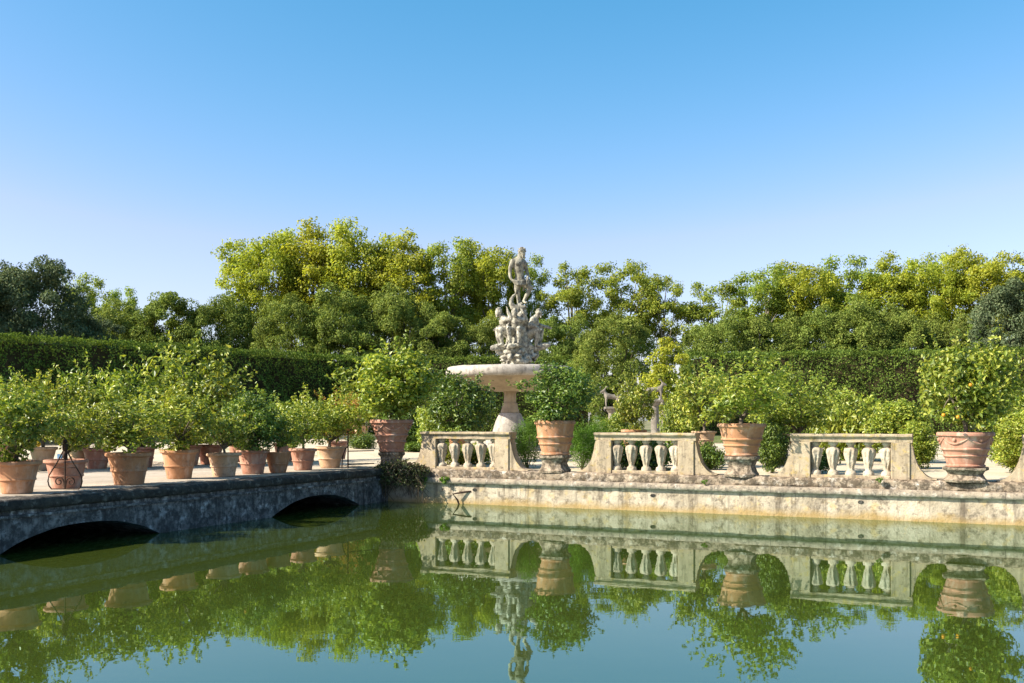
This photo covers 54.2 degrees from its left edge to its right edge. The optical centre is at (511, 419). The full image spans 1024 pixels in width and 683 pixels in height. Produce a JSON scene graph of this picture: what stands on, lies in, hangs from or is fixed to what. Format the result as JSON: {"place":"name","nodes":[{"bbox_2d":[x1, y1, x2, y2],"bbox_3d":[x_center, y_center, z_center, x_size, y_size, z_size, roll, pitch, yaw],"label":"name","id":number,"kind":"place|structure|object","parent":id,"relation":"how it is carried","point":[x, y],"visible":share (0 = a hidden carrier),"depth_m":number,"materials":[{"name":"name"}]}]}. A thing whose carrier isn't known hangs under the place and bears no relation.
{"place":"outdoors","nodes":[
{"label":"outdoors","id":0,"kind":"place"},
{"bbox_2d":[0,421,938,444],"bbox_3d":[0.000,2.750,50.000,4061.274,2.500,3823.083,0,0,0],"label":"ground","id":1,"kind":"structure","parent":0,"point":[647,425],"depth_m":96.22,"materials":[{"name":"gravel"}]},
{"bbox_2d":[0,281,32,342],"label":"evergreen oak","id":2,"kind":"object","parent":1,"relation":"on","point":[13,322],"visible":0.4,"depth_m":87.67,"materials":[{"name":"green plant"}]},
{"bbox_2d":[0,254,104,346],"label":"evergreen oak","id":3,"kind":"object","parent":1,"relation":"on","point":[31,285],"visible":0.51,"depth_m":90.51,"materials":[{"name":"green plant"}]},
{"bbox_2d":[55,272,113,336],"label":"plane tree","id":4,"kind":"object","parent":1,"relation":"on","point":[97,284],"visible":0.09,"depth_m":125.43,"materials":[{"name":"green plant"}]},
{"bbox_2d":[54,305,125,347],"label":"evergreen oak","id":5,"kind":"object","parent":1,"relation":"on","point":[90,321],"visible":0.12,"depth_m":97.67,"materials":[{"name":"green plant"}]},
{"bbox_2d":[100,286,139,336],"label":"plane tree","id":6,"kind":"object","parent":1,"relation":"on","point":[118,295],"visible":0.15,"depth_m":129.90,"materials":[{"name":"green plant"}]},
{"bbox_2d":[93,298,166,349],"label":"evergreen oak","id":7,"kind":"object","parent":1,"relation":"on","point":[112,314],"visible":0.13,"depth_m":116.09,"materials":[{"name":"green plant"}]},
{"bbox_2d":[117,290,201,351],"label":"evergreen oak","id":8,"kind":"object","parent":1,"relation":"on","point":[158,309],"visible":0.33,"depth_m":114.94,"materials":[{"name":"green plant"}]},
{"bbox_2d":[0,329,371,438],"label":"clipped hedge","id":9,"kind":"object","parent":1,"relation":"on","point":[287,377],"visible":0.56,"depth_m":90.87,"materials":[{"name":"green plant"}]},
{"bbox_2d":[179,291,251,355],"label":"evergreen oak","id":10,"kind":"object","parent":1,"relation":"on","point":[212,315],"visible":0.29,"depth_m":117.60,"materials":[{"name":"green plant"}]},
{"bbox_2d":[217,300,281,355],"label":"evergreen oak","id":11,"kind":"object","parent":1,"relation":"on","point":[249,339],"visible":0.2,"depth_m":118.73,"materials":[{"name":"green plant"}]},
{"bbox_2d":[210,227,311,333],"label":"plane tree","id":12,"kind":"object","parent":1,"relation":"on","point":[251,292],"visible":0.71,"depth_m":125.68,"materials":[{"name":"green plant"}]},
{"bbox_2d":[250,293,337,360],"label":"evergreen oak","id":13,"kind":"object","parent":1,"relation":"on","point":[282,334],"visible":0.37,"depth_m":114.14,"materials":[{"name":"green plant"}]},
{"bbox_2d":[251,216,365,345],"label":"plane tree","id":14,"kind":"object","parent":1,"relation":"on","point":[313,254],"visible":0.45,"depth_m":127.50,"materials":[{"name":"green plant"}]},
{"bbox_2d":[292,282,392,368],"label":"evergreen oak","id":15,"kind":"object","parent":1,"relation":"on","point":[352,333],"visible":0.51,"depth_m":114.19,"materials":[{"name":"green plant"}]},
{"bbox_2d":[314,216,411,424],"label":"plane tree","id":16,"kind":"object","parent":1,"relation":"on","point":[351,253],"visible":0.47,"depth_m":127.30,"materials":[{"name":"green plant"}]},
{"bbox_2d":[352,227,450,346],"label":"plane tree","id":17,"kind":"object","parent":1,"relation":"on","point":[402,263],"visible":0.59,"depth_m":127.42,"materials":[{"name":"green plant"}]},
{"bbox_2d":[368,282,448,360],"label":"evergreen oak","id":18,"kind":"object","parent":1,"relation":"on","point":[399,320],"visible":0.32,"depth_m":117.14,"materials":[{"name":"green plant"}]},
{"bbox_2d":[398,311,470,362],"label":"evergreen oak","id":19,"kind":"object","parent":1,"relation":"on","point":[444,319],"visible":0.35,"depth_m":115.44,"materials":[{"name":"green plant"}]},
{"bbox_2d":[414,236,490,345],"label":"plane tree","id":20,"kind":"object","parent":1,"relation":"on","point":[465,284],"visible":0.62,"depth_m":129.66,"materials":[{"name":"green plant"}]},
{"bbox_2d":[450,313,506,362],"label":"evergreen oak","id":21,"kind":"object","parent":1,"relation":"on","point":[480,333],"visible":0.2,"depth_m":117.78,"materials":[{"name":"green plant"}]},
{"bbox_2d":[369,351,596,433],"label":"clipped hedge","id":22,"kind":"object","parent":1,"relation":"on","point":[526,410],"visible":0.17,"depth_m":104.65,"materials":[{"name":"green plant"}]},
{"bbox_2d":[450,237,530,355],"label":"plane tree","id":23,"kind":"object","parent":1,"relation":"on","point":[486,263],"visible":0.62,"depth_m":130.76,"materials":[{"name":"green plant"}]},
{"bbox_2d":[502,252,553,343],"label":"plane tree","id":24,"kind":"object","parent":1,"relation":"on","point":[535,293],"visible":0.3,"depth_m":133.00,"materials":[{"name":"green plant"}]},
{"bbox_2d":[532,313,600,380],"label":"evergreen oak","id":25,"kind":"object","parent":1,"relation":"on","point":[561,347],"visible":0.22,"depth_m":117.82,"materials":[{"name":"green plant"}]},
{"bbox_2d":[537,260,605,352],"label":"plane tree","id":26,"kind":"object","parent":1,"relation":"on","point":[575,297],"visible":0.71,"depth_m":130.78,"materials":[{"name":"green plant"}]},
{"bbox_2d":[568,309,662,424],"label":"evergreen oak","id":27,"kind":"object","parent":1,"relation":"on","point":[598,342],"visible":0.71,"depth_m":94.08,"materials":[{"name":"green plant"}]},
{"bbox_2d":[575,259,664,386],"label":"plane tree","id":28,"kind":"object","parent":1,"relation":"on","point":[618,302],"visible":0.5,"depth_m":132.27,"materials":[{"name":"green plant"}]},
{"bbox_2d":[634,273,689,422],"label":"plane tree","id":29,"kind":"object","parent":1,"relation":"on","point":[658,310],"visible":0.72,"depth_m":131.86,"materials":[{"name":"green plant"}]},
{"bbox_2d":[638,336,696,421],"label":"young tree","id":30,"kind":"object","parent":1,"relation":"on","point":[661,372],"visible":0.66,"depth_m":87.45,"materials":[{"name":"green plant"}]},
{"bbox_2d":[673,280,752,356],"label":"plane tree","id":31,"kind":"object","parent":1,"relation":"on","point":[695,312],"visible":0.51,"depth_m":130.61,"materials":[{"name":"green plant"}]},
{"bbox_2d":[677,310,766,383],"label":"evergreen oak","id":32,"kind":"object","parent":1,"relation":"on","point":[710,335],"visible":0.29,"depth_m":111.93,"materials":[{"name":"green plant"}]},
{"bbox_2d":[726,263,804,342],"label":"plane tree","id":33,"kind":"object","parent":1,"relation":"on","point":[763,290],"visible":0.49,"depth_m":128.44,"materials":[{"name":"green plant"}]},
{"bbox_2d":[737,311,808,357],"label":"evergreen oak","id":34,"kind":"object","parent":1,"relation":"on","point":[764,326],"visible":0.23,"depth_m":111.61,"materials":[{"name":"green plant"}]},
{"bbox_2d":[763,259,848,349],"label":"plane tree","id":35,"kind":"object","parent":1,"relation":"on","point":[806,294],"visible":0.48,"depth_m":127.48,"materials":[{"name":"green plant"}]},
{"bbox_2d":[780,304,856,357],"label":"evergreen oak","id":36,"kind":"object","parent":1,"relation":"on","point":[823,322],"visible":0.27,"depth_m":111.50,"materials":[{"name":"green plant"}]},
{"bbox_2d":[811,254,882,356],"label":"plane tree","id":37,"kind":"object","parent":1,"relation":"on","point":[855,275],"visible":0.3,"depth_m":128.04,"materials":[{"name":"green plant"}]},
{"bbox_2d":[685,343,1023,434],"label":"clipped hedge","id":38,"kind":"object","parent":1,"relation":"on","point":[889,378],"visible":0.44,"depth_m":98.15,"materials":[{"name":"green plant"}]},
{"bbox_2d":[824,294,912,356],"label":"evergreen oak","id":39,"kind":"object","parent":1,"relation":"on","point":[883,334],"visible":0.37,"depth_m":109.89,"materials":[{"name":"green plant"}]},
{"bbox_2d":[840,249,929,348],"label":"plane tree","id":40,"kind":"object","parent":1,"relation":"on","point":[881,288],"visible":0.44,"depth_m":126.25,"materials":[{"name":"green plant"}]},
{"bbox_2d":[866,303,946,356],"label":"evergreen oak","id":41,"kind":"object","parent":1,"relation":"on","point":[915,328],"visible":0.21,"depth_m":111.82,"materials":[{"name":"green plant"}]},
{"bbox_2d":[891,251,985,347],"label":"plane tree","id":42,"kind":"object","parent":1,"relation":"on","point":[928,278],"visible":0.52,"depth_m":125.26,"materials":[{"name":"green plant"}]},
{"bbox_2d":[912,312,988,355],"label":"evergreen oak","id":43,"kind":"object","parent":1,"relation":"on","point":[959,321],"visible":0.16,"depth_m":113.66,"materials":[{"name":"green plant"}]},
{"bbox_2d":[935,244,1023,340],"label":"plane tree","id":44,"kind":"object","parent":1,"relation":"on","point":[993,272],"visible":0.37,"depth_m":123.94,"materials":[{"name":"green plant"}]},
{"bbox_2d":[965,276,1023,354],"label":"evergreen oak","id":45,"kind":"object","parent":1,"relation":"on","point":[1009,301],"visible":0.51,"depth_m":103.20,"materials":[{"name":"green plant"}]},
{"bbox_2d":[0,488,1023,682],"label":"water","id":46,"kind":"structure","parent":0,"point":[393,592],"depth_m":13.93,"materials":[{"name":"liquid"}]},
{"bbox_2d":[0,463,388,553],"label":"stone bridge","id":47,"kind":"structure","parent":46,"relation":"in","point":[157,501],"depth_m":23.15,"materials":[{"name":"stone"}]},
{"bbox_2d":[0,372,69,460],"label":"potted lemon tree","id":48,"kind":"object","parent":47,"relation":"on","point":[33,384],"visible":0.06,"depth_m":28.68,"materials":[{"name":"green plant"}]},
{"bbox_2d":[0,366,81,493],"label":"potted lemon tree","id":49,"kind":"object","parent":47,"relation":"on","point":[17,475],"visible":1,"depth_m":19.98,"materials":[{"name":"green plant"}]},
{"bbox_2d":[14,367,98,469],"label":"potted lemon tree","id":50,"kind":"object","parent":47,"relation":"on","point":[42,453],"visible":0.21,"depth_m":29.27,"materials":[{"name":"green plant"}]},
{"bbox_2d":[47,437,82,489],"bbox_3d":[-9.521,0.905,21.300,0.799,1.160,0.110,0,0,6],"label":"iron scroll railing","id":51,"kind":"object","parent":47,"relation":"on","point":[64,454],"visible":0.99,"depth_m":21.29,"materials":[{"name":"metal"}]},
{"bbox_2d":[23,383,114,487],"bbox_3d":[-9.763,0.337,21.877,1.979,2.282,1.841,0,0,0],"label":"potted lemon tree","id":52,"kind":"object","parent":47,"relation":"on","point":[76,439],"visible":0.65,"depth_m":21.72,"materials":[{"name":"green plant"}]},
{"bbox_2d":[57,377,103,467],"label":"potted lemon tree","id":53,"kind":"object","parent":47,"relation":"on","point":[78,454],"visible":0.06,"depth_m":30.46,"materials":[{"name":"green plant"}]},
{"bbox_2d":[52,347,144,468],"bbox_3d":[-12.607,-0.346,30.386,2.662,3.653,2.878,0,0,0],"label":"potted lemon tree","id":54,"kind":"object","parent":47,"relation":"on","point":[98,459],"visible":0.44,"depth_m":30.12,"materials":[{"name":"green plant"}]},
{"bbox_2d":[71,386,195,484],"bbox_3d":[-8.743,0.349,23.084,2.511,2.262,2.460,0,0,10],"label":"potted lemon tree","id":55,"kind":"object","parent":47,"relation":"on","point":[128,467],"visible":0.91,"depth_m":22.74,"materials":[{"name":"green plant"}]},
{"bbox_2d":[104,365,183,466],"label":"potted lemon tree","id":56,"kind":"object","parent":47,"relation":"on","point":[134,392],"visible":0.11,"depth_m":31.19,"materials":[{"name":"green plant"}]},
{"bbox_2d":[130,375,218,478],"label":"potted lemon tree","id":57,"kind":"object","parent":47,"relation":"on","point":[178,460],"visible":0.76,"depth_m":25.00,"materials":[{"name":"green plant"}]},
{"bbox_2d":[119,329,257,464],"bbox_3d":[-10.589,-0.759,32.590,4.088,4.480,3.797,0,0,0],"label":"potted lemon tree","id":58,"kind":"object","parent":47,"relation":"on","point":[216,387],"visible":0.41,"depth_m":32.32,"materials":[{"name":"green plant"}]},
{"bbox_2d":[167,360,268,463],"bbox_3d":[-10.005,-0.253,33.547,3.320,3.467,3.252,0,0,23],"label":"potted lemon tree","id":59,"kind":"object","parent":47,"relation":"on","point":[208,448],"visible":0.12,"depth_m":33.19,"materials":[{"name":"green plant"}]},
{"bbox_2d":[187,396,265,475],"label":"potted lemon tree","id":60,"kind":"object","parent":47,"relation":"on","point":[224,463],"visible":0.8,"depth_m":26.12,"materials":[{"name":"green plant"}]},
{"bbox_2d":[216,390,289,473],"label":"potted orange tree","id":61,"kind":"object","parent":47,"relation":"on","point":[253,457],"visible":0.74,"depth_m":27.29,"materials":[{"name":"green plant"}]},
{"bbox_2d":[247,403,309,472],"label":"potted lemon tree","id":62,"kind":"object","parent":47,"relation":"on","point":[277,461],"visible":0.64,"depth_m":27.94,"materials":[{"name":"green plant"}]},
{"bbox_2d":[274,387,341,469],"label":"potted lemon tree","id":63,"kind":"object","parent":47,"relation":"on","point":[302,458],"visible":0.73,"depth_m":29.29,"materials":[{"name":"green plant"}]},
{"bbox_2d":[291,383,376,467],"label":"potted lemon tree","id":64,"kind":"object","parent":47,"relation":"on","point":[329,456],"visible":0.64,"depth_m":30.80,"materials":[{"name":"green plant"}]},
{"bbox_2d":[20,439,1023,525],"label":"retaining wall","id":65,"kind":"structure","parent":46,"relation":"in","point":[994,502],"depth_m":26.46,"materials":[{"name":"grey stone"}]},
{"bbox_2d":[378,452,404,464],"bbox_3d":[-3.763,1.259,31.247,0.719,0.530,0.716,0,0,24],"label":"stone pedestal","id":66,"kind":"object","parent":65,"relation":"on","point":[386,456],"visible":0.52,"depth_m":30.98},
{"bbox_2d":[324,329,444,451],"bbox_3d":[-3.929,-0.916,31.115,3.638,3.837,3.119,0,0,0],"label":"potted lemon tree","id":67,"kind":"object","parent":66,"relation":"on","point":[409,374],"visible":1,"depth_m":30.64,"materials":[{"name":"green plant"}]},
{"bbox_2d":[374,458,429,501],"bbox_3d":[-3.394,1.796,30.454,2.142,1.359,0.985,0,0,24],"label":"hanging creeper","id":68,"kind":"object","parent":65,"relation":"hanging from","point":[406,470],"visible":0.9,"depth_m":30.18,"materials":[{"name":"green plant"}]},
{"bbox_2d":[416,431,531,470],"bbox_3d":[-1.330,0.926,30.151,4.095,1.157,0.564,0,0,24],"label":"stone balustrade","id":69,"kind":"object","parent":65,"relation":"on","point":[501,448],"visible":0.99,"depth_m":29.96,"materials":[{"name":"stone"}]},
{"bbox_2d":[539,455,571,472],"bbox_3d":[1.251,1.264,28.987,0.843,0.515,0.860,0,0,24],"label":"stone pedestal","id":70,"kind":"object","parent":65,"relation":"on","point":[554,464],"visible":0.96,"depth_m":28.66,"materials":[{"name":"stone"}]},
{"bbox_2d":[506,359,603,455],"bbox_3d":[1.269,-0.377,29.016,2.903,2.795,2.664,0,0,0],"label":"potted lemon tree","id":71,"kind":"object","parent":70,"relation":"on","point":[555,436],"visible":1,"depth_m":28.57,"materials":[{"name":"green plant"}]},
{"bbox_2d":[576,432,718,474],"bbox_3d":[3.737,0.926,27.863,4.015,1.157,0.564,0,0,24],"label":"stone balustrade","id":72,"kind":"object","parent":65,"relation":"on","point":[685,454],"visible":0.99,"depth_m":27.71,"materials":[{"name":"stone"}]},
{"bbox_2d":[724,456,758,477],"bbox_3d":[6.145,1.239,26.774,0.916,0.568,0.922,0,0,24],"label":"stone pedestal","id":73,"kind":"object","parent":65,"relation":"on","point":[741,467],"visible":0.96,"depth_m":26.42,"materials":[{"name":"stone"}]},
{"bbox_2d":[682,347,802,456],"bbox_3d":[6.264,-0.498,26.803,2.846,2.930,3.206,0,0,23],"label":"potted lemon tree","id":74,"kind":"object","parent":73,"relation":"on","point":[741,438],"visible":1,"depth_m":26.26,"materials":[{"name":"green plant"}]},
{"bbox_2d":[769,433,936,479],"bbox_3d":[8.682,0.927,25.630,4.065,1.157,0.564,0,0,24],"label":"stone balustrade","id":75,"kind":"object","parent":65,"relation":"on","point":[898,458],"visible":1,"depth_m":25.48,"materials":[{"name":"stone"}]},
{"bbox_2d":[942,466,988,482],"bbox_3d":[11.121,1.330,24.527,1.046,0.379,1.050,0,0,24],"label":"stone pedestal","id":76,"kind":"object","parent":65,"relation":"on","point":[965,475],"visible":0.99,"depth_m":24.12,"materials":[{"name":"stone"}]},
{"bbox_2d":[917,319,1023,467],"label":"potted orange tree","id":77,"kind":"object","parent":76,"relation":"on","point":[982,375],"visible":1,"depth_m":24.10,"materials":[{"name":"green plant"}]},
{"bbox_2d":[997,435,1023,481],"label":"stone balustrade","id":78,"kind":"object","parent":65,"relation":"on","point":[1016,474],"visible":1,"depth_m":23.90,"materials":[{"name":"stone"}]},
{"bbox_2d":[0,0,1023,420],"label":"sky","id":79,"kind":"structure","parent":0,"point":[709,142],"materials":[{"name":"blue"}]},
{"bbox_2d":[19,439,1015,480],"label":"gravel ground","id":80,"kind":"structure","parent":0,"point":[995,471],"depth_m":34.94,"materials":[{"name":"gravel"}]},
{"bbox_2d":[314,387,363,458],"bbox_3d":[-6.402,0.074,37.831,2.292,2.807,1.764,0,0,16],"label":"potted shrub","id":81,"kind":"object","parent":80,"relation":"on","point":[339,443],"visible":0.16,"depth_m":37.71,"materials":[{"name":"green plant"}]},
{"bbox_2d":[345,431,377,448],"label":"garden shrub","id":82,"kind":"object","parent":80,"relation":"on","point":[367,440],"visible":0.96,"depth_m":51.61,"materials":[{"name":"green plant"}]},
{"bbox_2d":[380,405,421,443],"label":"garden shrub","id":83,"kind":"object","parent":80,"relation":"on","point":[412,433],"visible":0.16,"depth_m":47.38,"materials":[{"name":"green plant"}]},
{"bbox_2d":[413,398,459,445],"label":"garden shrub","id":84,"kind":"object","parent":80,"relation":"on","point":[425,422],"visible":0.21,"depth_m":43.55,"materials":[{"name":"green plant"}]},
{"bbox_2d":[445,441,490,464],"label":"garden shrub","id":85,"kind":"object","parent":80,"relation":"on","point":[474,459],"visible":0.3,"depth_m":33.45,"materials":[{"name":"green plant"}]},
{"bbox_2d":[446,364,573,450],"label":"fountain","id":86,"kind":"object","parent":80,"relation":"on","point":[509,417],"visible":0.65,"depth_m":47.93,"materials":[{"name":"stone"}]},
{"bbox_2d":[490,247,551,363],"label":"sculpture group","id":87,"kind":"object","parent":86,"relation":"on","point":[518,329],"visible":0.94,"depth_m":49.59,"materials":[{"name":"stone"}]},
{"bbox_2d":[511,416,540,467],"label":"garden shrub","id":88,"kind":"object","parent":80,"relation":"on","point":[528,434],"visible":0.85,"depth_m":31.33,"materials":[{"name":"green plant"}]},
{"bbox_2d":[569,421,596,469],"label":"garden shrub","id":89,"kind":"object","parent":80,"relation":"on","point":[581,443],"visible":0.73,"depth_m":30.40,"materials":[{"name":"green plant"}]},
{"bbox_2d":[599,411,631,444],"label":"garden shrub","id":90,"kind":"object","parent":80,"relation":"on","point":[614,424],"visible":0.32,"depth_m":37.74,"materials":[{"name":"green plant"}]},
{"bbox_2d":[620,440,672,469],"bbox_3d":[4.081,0.973,30.647,2.249,1.130,2.333,0,0,6],"label":"garden shrub","id":91,"kind":"object","parent":80,"relation":"on","point":[653,464],"visible":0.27,"depth_m":30.03,"materials":[{"name":"green plant"}]},
{"bbox_2d":[646,379,666,442],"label":"stone pillar","id":92,"kind":"structure","parent":80,"relation":"on","point":[655,420],"depth_m":65.81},
{"bbox_2d":[657,389,700,448],"bbox_3d":[6.094,0.132,36.067,1.763,2.820,1.684,0,0,32],"label":"garden shrub","id":93,"kind":"object","parent":80,"relation":"on","point":[669,424],"visible":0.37,"depth_m":35.74,"materials":[{"name":"green plant"}]},
{"bbox_2d":[699,440,726,469],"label":"garden shrub","id":94,"kind":"object","parent":80,"relation":"on","point":[712,457],"visible":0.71,"depth_m":29.96,"materials":[{"name":"green plant"}]},
{"bbox_2d":[757,414,790,472],"bbox_3d":[7.438,0.659,28.562,1.110,1.738,1.066,0,0,14],"label":"garden shrub","id":95,"kind":"object","parent":80,"relation":"on","point":[774,448],"visible":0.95,"depth_m":28.35,"materials":[{"name":"green plant"}]},
{"bbox_2d":[809,388,881,460],"bbox_3d":[12.432,0.214,37.006,3.096,2.788,3.171,0,0,-20],"label":"garden shrub","id":96,"kind":"object","parent":80,"relation":"on","point":[850,421],"visible":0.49,"depth_m":36.36,"materials":[{"name":"green plant"}]},
{"bbox_2d":[858,397,936,452],"bbox_3d":[13.616,0.371,35.019,2.529,2.328,2.648,0,0,43],"label":"garden shrub","id":97,"kind":"object","parent":80,"relation":"on","point":[893,417],"visible":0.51,"depth_m":34.52,"materials":[{"name":"green plant"}]},
{"bbox_2d":[898,420,941,467],"bbox_3d":[12.464,0.754,30.973,1.442,1.534,1.444,0,0,43],"label":"garden shrub","id":98,"kind":"object","parent":80,"relation":"on","point":[925,451],"visible":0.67,"depth_m":30.66,"materials":[{"name":"green plant"}]},
{"bbox_2d":[970,390,1023,463],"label":"garden shrub","id":99,"kind":"object","parent":80,"relation":"on","point":[1017,408],"visible":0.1,"depth_m":32.68,"materials":[{"name":"green plant"}]},
{"bbox_2d":[989,409,1023,471],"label":"garden shrub","id":100,"kind":"object","parent":80,"relation":"on","point":[1008,445],"visible":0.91,"depth_m":27.85,"materials":[{"name":"green plant"}]},
{"bbox_2d":[609,368,657,445],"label":"potted lemon tree","id":101,"kind":"object","parent":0,"point":[628,411],"visible":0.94,"depth_m":32.26,"materials":[{"name":"green plant"}]},
{"bbox_3d":[-1.946,1.375,36.002,0.585,0.298,0.583,0,0,24],"label":"plinth stone","id":102,"kind":"object","parent":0,"visible":0},
{"bbox_2d":[421,369,504,444],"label":"potted lemon tree","id":103,"kind":"object","parent":102,"relation":"on","point":[470,414],"visible":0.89,"depth_m":35.69,"materials":[{"name":"green plant"}]},
{"bbox_3d":[6.050,1.184,31.504,0.626,0.683,0.632,0,0,24],"label":"plinth stone","id":104,"kind":"object","parent":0,"visible":0},
{"bbox_2d":[667,356,738,444],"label":"potted lemon tree","id":105,"kind":"object","parent":104,"relation":"on","point":[692,405],"visible":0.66,"depth_m":31.25,"materials":[{"name":"green plant"}]},
{"bbox_3d":[8.325,1.247,29.003,0.517,0.556,0.513,0,0,24],"label":"plinth stone","id":106,"kind":"object","parent":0,"visible":0},
{"bbox_2d":[754,370,855,445],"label":"potted lemon tree","id":107,"kind":"object","parent":106,"relation":"on","point":[812,406],"visible":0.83,"depth_m":28.41,"materials":[{"name":"green plant"}]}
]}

